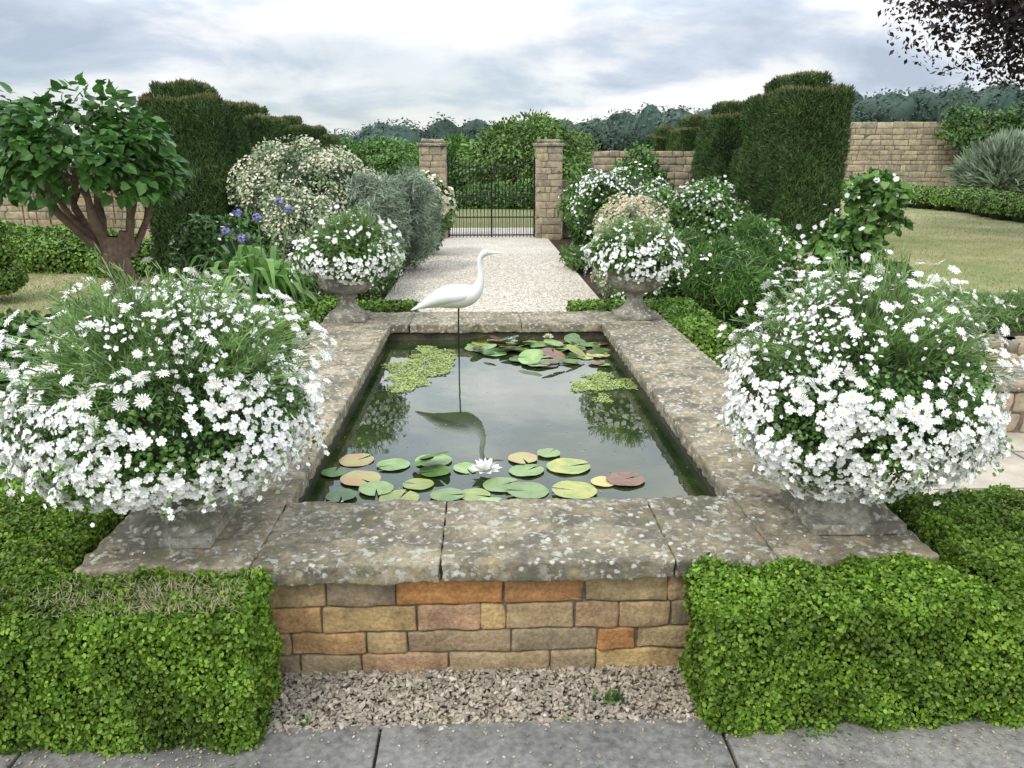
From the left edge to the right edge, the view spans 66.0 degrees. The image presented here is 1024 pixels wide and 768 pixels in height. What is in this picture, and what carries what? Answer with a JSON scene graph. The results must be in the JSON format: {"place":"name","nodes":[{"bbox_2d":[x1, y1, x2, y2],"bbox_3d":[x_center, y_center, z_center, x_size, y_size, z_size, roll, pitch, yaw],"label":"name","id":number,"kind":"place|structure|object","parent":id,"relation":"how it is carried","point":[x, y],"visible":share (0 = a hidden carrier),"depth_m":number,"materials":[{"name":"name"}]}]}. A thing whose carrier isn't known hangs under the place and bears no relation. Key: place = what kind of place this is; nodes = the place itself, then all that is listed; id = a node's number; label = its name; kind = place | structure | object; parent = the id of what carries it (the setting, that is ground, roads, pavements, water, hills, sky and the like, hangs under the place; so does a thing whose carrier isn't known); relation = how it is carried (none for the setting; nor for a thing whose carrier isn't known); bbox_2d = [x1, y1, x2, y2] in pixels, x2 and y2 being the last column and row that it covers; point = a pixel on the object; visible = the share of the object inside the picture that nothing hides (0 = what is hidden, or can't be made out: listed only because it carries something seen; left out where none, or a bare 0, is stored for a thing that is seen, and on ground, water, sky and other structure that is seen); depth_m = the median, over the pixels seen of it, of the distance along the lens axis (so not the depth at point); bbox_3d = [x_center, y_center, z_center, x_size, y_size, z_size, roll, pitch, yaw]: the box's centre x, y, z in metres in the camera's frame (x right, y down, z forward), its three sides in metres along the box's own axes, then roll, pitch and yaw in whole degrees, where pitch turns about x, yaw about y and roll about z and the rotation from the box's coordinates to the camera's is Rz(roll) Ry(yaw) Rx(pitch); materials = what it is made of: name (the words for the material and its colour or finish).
{"place":"outdoors","nodes":[
{"label":"outdoors","id":0,"kind":"place"},
{"bbox_2d":[0,236,181,316],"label":"lawn","id":1,"kind":"structure","parent":0,"point":[36,302],"depth_m":10.57,"materials":[{"name":"green plant"}]},
{"bbox_2d":[0,218,29,295],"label":"topiary","id":2,"kind":"object","parent":1,"relation":"on","point":[12,278],"visible":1,"depth_m":9.71,"materials":[{"name":"green plant"}]},
{"bbox_2d":[0,173,151,235],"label":"garden wall","id":3,"kind":"structure","parent":1,"relation":"on","point":[14,214],"depth_m":18.77,"materials":[{"name":"stone"}]},
{"bbox_2d":[18,166,125,223],"bbox_3d":[-10.283,-4.446,18.403,2.600,1.400,0.050,-1,16,-2],"label":"wooden trellis","id":4,"kind":"object","parent":3,"relation":"attached to","point":[50,218],"visible":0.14,"depth_m":18.50,"materials":[{"name":"wood"}]},
{"bbox_2d":[1,220,163,277],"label":"clipped mound hedge","id":5,"kind":"object","parent":1,"relation":"on","point":[62,248],"visible":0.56,"depth_m":12.31,"materials":[{"name":"green plant"}]},
{"bbox_2d":[269,114,320,159],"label":"yew hedge","id":6,"kind":"object","parent":1,"relation":"on","point":[297,127],"visible":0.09,"depth_m":16.96,"materials":[{"name":"green plant"}]},
{"bbox_2d":[313,124,340,154],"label":"yew hedge","id":7,"kind":"object","parent":1,"relation":"on","point":[327,139],"visible":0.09,"depth_m":19.81,"materials":[{"name":"green plant"}]},
{"bbox_2d":[0,203,1023,314],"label":"lawn grass","id":8,"kind":"structure","parent":1,"relation":"on","point":[78,278],"depth_m":11.48,"materials":[{"name":"green plant"}]},
{"bbox_2d":[42,238,805,342],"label":"border soil","id":9,"kind":"structure","parent":0,"point":[585,277],"depth_m":11.19,"materials":[{"name":"brown soil"}]},
{"bbox_2d":[0,72,195,300],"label":"mulberry tree","id":10,"kind":"object","parent":9,"relation":"on","point":[124,162],"visible":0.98,"depth_m":7.25,"materials":[{"name":"green plant"}]},
{"bbox_2d":[50,275,228,322],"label":"green shrub","id":11,"kind":"object","parent":9,"relation":"on","point":[181,283],"visible":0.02,"depth_m":7.69,"materials":[{"name":"green plant"}]},
{"bbox_2d":[136,78,259,277],"bbox_3d":[-4.809,-3.143,12.191,1.461,2.945,1.752,-1,16,-2],"label":"yew hedge","id":12,"kind":"object","parent":9,"relation":"on","point":[204,122],"visible":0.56,"depth_m":11.48,"materials":[{"name":"green plant"}]},
{"bbox_2d":[165,211,281,287],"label":"green shrub","id":13,"kind":"object","parent":9,"relation":"on","point":[195,236],"visible":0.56,"depth_m":9.08,"materials":[{"name":"green plant"}]},
{"bbox_2d":[187,198,284,321],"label":"agapanthus","id":14,"kind":"object","parent":9,"relation":"on","point":[227,256],"visible":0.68,"depth_m":8.04,"materials":[{"name":"green plant"}]},
{"bbox_2d":[231,100,290,216],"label":"yew hedge","id":15,"kind":"object","parent":9,"relation":"on","point":[259,122],"visible":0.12,"depth_m":14.15,"materials":[{"name":"green plant"}]},
{"bbox_2d":[200,205,330,314],"bbox_3d":[-2.249,-0.974,7.260,1.240,1.285,1.297,-12,20,-36],"label":"agapanthus","id":16,"kind":"object","parent":9,"relation":"on","point":[264,275],"visible":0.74,"depth_m":7.02,"materials":[{"name":"green plant"}]},
{"bbox_2d":[226,134,384,275],"bbox_3d":[-3.007,-2.501,11.216,2.205,2.074,2.187,12,20,37],"label":"white shrub","id":17,"kind":"object","parent":9,"relation":"on","point":[306,181],"visible":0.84,"depth_m":11.03,"materials":[{"name":"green plant"}]},
{"bbox_2d":[305,237,405,301],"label":"white rose","id":18,"kind":"object","parent":9,"relation":"on","point":[382,283],"visible":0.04,"depth_m":9.28,"materials":[{"name":"green plant"}]},
{"bbox_2d":[342,163,443,274],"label":"silver shrub","id":19,"kind":"object","parent":9,"relation":"on","point":[408,200],"visible":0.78,"depth_m":11.68,"materials":[{"name":"green plant"}]},
{"bbox_2d":[417,139,447,238],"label":"stone gate pier","id":20,"kind":"structure","parent":9,"relation":"on","point":[433,156],"depth_m":17.27,"materials":[{"name":"beige stone"}]},
{"bbox_2d":[420,169,458,249],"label":"hydrangea","id":21,"kind":"object","parent":9,"relation":"on","point":[448,205],"visible":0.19,"depth_m":14.16,"materials":[{"name":"white plant"}]},
{"bbox_2d":[325,134,673,239],"bbox_3d":[-0.351,-4.214,17.085,7.986,2.309,1.351,-1,16,-2],"label":"tall shrub","id":22,"kind":"object","parent":9,"relation":"on","point":[640,157],"visible":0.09,"depth_m":16.85,"materials":[{"name":"green plant"}]},
{"bbox_2d":[259,183,811,290],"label":"border plants","id":23,"kind":"object","parent":9,"relation":"on","point":[573,256],"visible":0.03,"depth_m":12.21,"materials":[{"name":"green plant"}]},
{"bbox_2d":[533,139,564,239],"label":"stone gate pier","id":24,"kind":"structure","parent":9,"relation":"on","point":[548,170],"depth_m":17.54,"materials":[{"name":"beige stone"}]},
{"bbox_2d":[447,155,534,236],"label":"iron gate","id":25,"kind":"structure","parent":24,"relation":"attached to","point":[492,234],"depth_m":17.87,"materials":[{"name":"black metal"}]},
{"bbox_2d":[567,161,669,242],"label":"white shrub","id":26,"kind":"object","parent":9,"relation":"on","point":[597,189],"visible":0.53,"depth_m":13.84,"materials":[{"name":"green plant"}]},
{"bbox_2d":[590,191,670,296],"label":"cream flowered shrub","id":27,"kind":"object","parent":9,"relation":"on","point":[639,207],"visible":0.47,"depth_m":10.00,"materials":[{"name":"beige plant"}]},
{"bbox_2d":[611,273,676,299],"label":"white rose","id":28,"kind":"object","parent":9,"relation":"on","point":[658,293],"visible":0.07,"depth_m":8.45,"materials":[{"name":"green plant"}]},
{"bbox_2d":[630,174,758,241],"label":"white rose","id":29,"kind":"object","parent":9,"relation":"on","point":[706,207],"visible":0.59,"depth_m":11.80,"materials":[{"name":"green plant"}]},
{"bbox_2d":[693,99,747,196],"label":"yew hedge","id":30,"kind":"object","parent":9,"relation":"on","point":[720,134],"visible":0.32,"depth_m":15.27,"materials":[{"name":"green plant"}]},
{"bbox_2d":[662,210,795,330],"bbox_3d":[2.473,-1.357,9.134,1.636,1.262,2.949,-1,16,-2],"label":"green shrub","id":31,"kind":"object","parent":9,"relation":"on","point":[733,272],"visible":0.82,"depth_m":8.17,"materials":[{"name":"green plant"}]},
{"bbox_2d":[732,69,857,251],"bbox_3d":[4.501,-3.422,12.874,1.239,3.139,2.542,-1,16,-2],"label":"yew hedge","id":32,"kind":"object","parent":9,"relation":"on","point":[791,170],"visible":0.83,"depth_m":11.88,"materials":[{"name":"green plant"}]},
{"bbox_2d":[784,250,928,329],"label":"green shrub","id":33,"kind":"object","parent":9,"relation":"on","point":[895,263],"visible":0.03,"depth_m":8.16,"materials":[{"name":"green plant"}]},
{"bbox_2d":[385,228,598,311],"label":"gravel path","id":34,"kind":"structure","parent":0,"point":[506,245],"depth_m":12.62,"materials":[{"name":"beige gravel"}]},
{"bbox_2d":[453,208,562,238],"bbox_3d":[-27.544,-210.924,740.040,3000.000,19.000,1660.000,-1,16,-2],"label":"ground","id":35,"kind":"structure","parent":0,"point":[488,212],"depth_m":24.81,"materials":[{"name":"green plant"}]},
{"bbox_2d":[351,134,418,167],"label":"willow tree","id":36,"kind":"object","parent":35,"relation":"on","point":[371,147],"visible":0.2,"depth_m":48.10,"materials":[{"name":"green plant"}]},
{"bbox_2d":[403,132,485,193],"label":"willow tree","id":37,"kind":"object","parent":35,"relation":"on","point":[454,142],"visible":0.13,"depth_m":40.85,"materials":[{"name":"green plant"}]},
{"bbox_2d":[453,176,566,208],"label":"field hedge","id":38,"kind":"object","parent":35,"relation":"on","point":[495,193],"visible":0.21,"depth_m":29.79,"materials":[{"name":"green plant"}]},
{"bbox_2d":[453,108,594,189],"bbox_3d":[0.593,-9.777,34.741,6.026,4.449,5.870,11,19,34],"label":"willow tree","id":39,"kind":"object","parent":35,"relation":"on","point":[510,142],"visible":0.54,"depth_m":33.37,"materials":[{"name":"green plant"}]},
{"bbox_2d":[31,74,1023,172],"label":"distant woodland","id":40,"kind":"object","parent":35,"relation":"on","point":[621,131],"visible":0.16,"depth_m":213.46,"materials":[{"name":"green plant"}]},
{"bbox_2d":[561,126,601,165],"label":"willow tree","id":41,"kind":"object","parent":35,"relation":"on","point":[587,141],"visible":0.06,"depth_m":56.81,"materials":[{"name":"green plant"}]},
{"bbox_2d":[562,151,694,238],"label":"garden wall","id":42,"kind":"structure","parent":35,"relation":"on","point":[676,166],"depth_m":17.84,"materials":[{"name":"stone"}]},
{"bbox_2d":[688,145,743,217],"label":"yew hedge","id":43,"kind":"object","parent":35,"relation":"on","point":[737,156],"visible":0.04,"depth_m":14.98,"materials":[{"name":"green plant"}]},
{"bbox_2d":[0,712,1023,767],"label":"paving","id":44,"kind":"structure","parent":0,"point":[343,748],"depth_m":2.33,"materials":[{"name":"stone"}]},
{"bbox_2d":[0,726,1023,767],"bbox_3d":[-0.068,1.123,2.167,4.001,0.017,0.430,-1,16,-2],"label":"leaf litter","id":45,"kind":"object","parent":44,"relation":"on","point":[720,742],"visible":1,"depth_m":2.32,"materials":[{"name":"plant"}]},
{"bbox_2d":[0,344,1023,510],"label":"terrace","id":46,"kind":"structure","parent":0,"point":[1012,473],"depth_m":4.45,"materials":[{"name":"beige stone"}]},
{"bbox_2d":[0,306,121,472],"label":"rose bush","id":47,"kind":"object","parent":46,"relation":"on","point":[11,329],"visible":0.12,"depth_m":4.66,"materials":[{"name":"green plant"}]},
{"bbox_2d":[263,295,418,363],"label":"box hedge","id":48,"kind":"object","parent":46,"relation":"on","point":[321,310],"visible":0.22,"depth_m":6.96,"materials":[{"name":"green plant"}]},
{"bbox_2d":[157,662,825,767],"bbox_3d":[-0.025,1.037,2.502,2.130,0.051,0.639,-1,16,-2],"label":"pebble gravel","id":49,"kind":"structure","parent":46,"relation":"on","point":[318,683],"depth_m":2.56,"materials":[{"name":"beige gravel"}]},
{"bbox_2d":[0,471,284,760],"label":"box hedge","id":50,"kind":"object","parent":49,"relation":"on","point":[124,659],"visible":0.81,"depth_m":2.29,"materials":[{"name":"green plant"}]},
{"bbox_2d":[293,684,859,740],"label":"weeds","id":51,"kind":"object","parent":49,"relation":"on","point":[617,696],"visible":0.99,"depth_m":2.51,"materials":[{"name":"green plant"}]},
{"bbox_2d":[676,483,1023,739],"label":"box hedge","id":52,"kind":"object","parent":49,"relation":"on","point":[885,644],"visible":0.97,"depth_m":2.38,"materials":[{"name":"green plant"}]},
{"bbox_2d":[73,310,938,676],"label":"garden pool","id":53,"kind":"structure","parent":46,"relation":"on","point":[439,586],"depth_m":2.69,"materials":[{"name":"stone"}]},
{"bbox_2d":[0,244,339,563],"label":"flower urn","id":54,"kind":"object","parent":53,"relation":"on","point":[173,403],"visible":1,"depth_m":2.42,"materials":[{"name":"stone"}]},
{"bbox_2d":[285,200,404,322],"bbox_3d":[-1.352,-1.015,6.436,0.964,0.976,0.926,-1,16,-2],"label":"flower urn","id":55,"kind":"object","parent":53,"relation":"on","point":[346,258],"visible":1,"depth_m":6.22,"materials":[{"name":"stone"}]},
{"bbox_2d":[301,339,713,502],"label":"pool water","id":56,"kind":"structure","parent":53,"relation":"in","point":[532,397],"depth_m":4.28,"materials":[{"name":"liquid"}]},
{"bbox_2d":[411,249,503,361],"bbox_3d":[-0.387,-0.497,5.615,0.656,0.918,0.199,-1,16,-2],"label":"crane statue","id":57,"kind":"object","parent":56,"relation":"in","point":[458,296],"visible":1,"depth_m":5.52,"materials":[{"name":"white metal"}]},
{"bbox_2d":[321,333,644,501],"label":"lily pads","id":58,"kind":"object","parent":56,"relation":"on","point":[436,466],"visible":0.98,"depth_m":3.66,"materials":[{"name":"green plant"}]},
{"bbox_2d":[543,334,552,337],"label":"water lily","id":59,"kind":"object","parent":58,"relation":"on","point":[548,336],"visible":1,"depth_m":6.16,"materials":[{"name":"beige plant"}]},
{"bbox_2d":[469,458,501,473],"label":"water lily","id":60,"kind":"object","parent":56,"relation":"on","point":[485,466],"visible":1,"depth_m":3.61,"materials":[{"name":"white plant"}]},
{"bbox_2d":[382,345,637,402],"bbox_3d":[-0.182,-0.038,5.235,1.947,0.019,1.164,9,18,30],"label":"duckweed","id":61,"kind":"object","parent":56,"relation":"on","point":[417,363],"visible":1,"depth_m":5.31,"materials":[{"name":"green plant"}]},
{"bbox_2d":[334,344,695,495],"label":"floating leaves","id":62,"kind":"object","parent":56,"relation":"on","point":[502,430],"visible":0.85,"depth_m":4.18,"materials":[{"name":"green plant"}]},
{"bbox_2d":[580,210,692,320],"bbox_3d":[1.033,-1.000,6.522,0.910,0.901,0.845,-4,16,-15],"label":"flower urn","id":63,"kind":"object","parent":53,"relation":"on","point":[637,261],"visible":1,"depth_m":6.33,"materials":[{"name":"stone"}]},
{"bbox_2d":[682,243,1023,553],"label":"flower urn","id":64,"kind":"object","parent":53,"relation":"on","point":[850,392],"visible":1,"depth_m":2.56,"materials":[{"name":"stone"}]},
{"bbox_2d":[565,296,738,372],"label":"box hedge","id":65,"kind":"object","parent":46,"relation":"on","point":[693,322],"visible":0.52,"depth_m":6.47,"materials":[{"name":"green plant"}]},
{"bbox_2d":[795,170,915,297],"bbox_3d":[3.044,-1.222,7.018,0.976,1.329,0.872,-5,16,-17],"label":"rose bush","id":66,"kind":"object","parent":46,"relation":"on","point":[886,200],"visible":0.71,"depth_m":6.87,"materials":[{"name":"green plant"}]},
{"bbox_2d":[857,207,872,285],"bbox_3d":[3.086,-0.899,6.985,0.068,1.351,0.042,-5,16,-17],"label":"wooden stake","id":67,"kind":"object","parent":46,"relation":"on","point":[866,240],"visible":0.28,"depth_m":6.87,"materials":[{"name":"brown wood"}]},
{"bbox_2d":[951,332,1023,361],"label":"retaining wall","id":68,"kind":"structure","parent":46,"relation":"on","point":[1015,349],"depth_m":6.28,"materials":[{"name":"stone"}]},
{"bbox_2d":[895,282,1023,332],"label":"daisies","id":69,"kind":"object","parent":68,"relation":"on","point":[1012,318],"visible":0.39,"depth_m":6.70,"materials":[{"name":"green plant"}]},
{"bbox_2d":[973,327,1023,335],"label":"soil bed","id":70,"kind":"object","parent":68,"relation":"on","point":[1017,333],"depth_m":6.70,"materials":[{"name":"brown soil"}]},
{"bbox_2d":[956,362,1023,432],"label":"stone bench wall","id":71,"kind":"structure","parent":46,"relation":"on","point":[1015,403],"depth_m":5.10,"materials":[{"name":"beige stone"}]},
{"bbox_2d":[0,0,1023,164],"label":"sky","id":72,"kind":"structure","parent":0,"point":[347,65],"materials":[{"name":"grey"}]},
{"bbox_2d":[373,729,736,767],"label":"joint soil","id":73,"kind":"structure","parent":0,"point":[377,748],"depth_m":2.35,"materials":[{"name":"black soil"}]},
{"bbox_2d":[786,198,1023,301],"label":"lawn","id":74,"kind":"structure","parent":0,"point":[920,244],"depth_m":12.34,"materials":[{"name":"green plant"}]},
{"bbox_2d":[643,125,677,150],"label":"yew hedge","id":75,"kind":"object","parent":74,"relation":"on","point":[656,140],"visible":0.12,"depth_m":20.69,"materials":[{"name":"green plant"}]},
{"bbox_2d":[665,112,705,150],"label":"yew hedge","id":76,"kind":"object","parent":74,"relation":"on","point":[682,137],"visible":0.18,"depth_m":18.04,"materials":[{"name":"green plant"}]},
{"bbox_2d":[849,166,895,180],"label":"shrub","id":77,"kind":"object","parent":74,"relation":"on","point":[881,173],"visible":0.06,"depth_m":26.38,"materials":[{"name":"green plant"}]},
{"bbox_2d":[842,121,997,188],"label":"garden wall","id":78,"kind":"structure","parent":74,"relation":"on","point":[919,153],"depth_m":29.45,"materials":[{"name":"stone"}]},
{"bbox_2d":[933,102,1023,178],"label":"ivy","id":79,"kind":"object","parent":78,"relation":"attached to","point":[1013,118],"visible":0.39,"depth_m":28.33,"materials":[{"name":"green plant"}]},
{"bbox_2d":[838,179,1023,222],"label":"clipped hedge","id":80,"kind":"object","parent":74,"relation":"on","point":[995,203],"visible":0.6,"depth_m":19.08,"materials":[{"name":"green plant"}]},
{"bbox_2d":[877,0,1023,104],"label":"copper beech","id":81,"kind":"object","parent":74,"relation":"on","point":[1012,24],"visible":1,"depth_m":12.79,"materials":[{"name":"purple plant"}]},
{"bbox_2d":[941,125,1023,195],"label":"ornamental grass","id":82,"kind":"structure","parent":74,"relation":"on","point":[997,162],"depth_m":23.99,"materials":[{"name":"green plant"}]}
]}

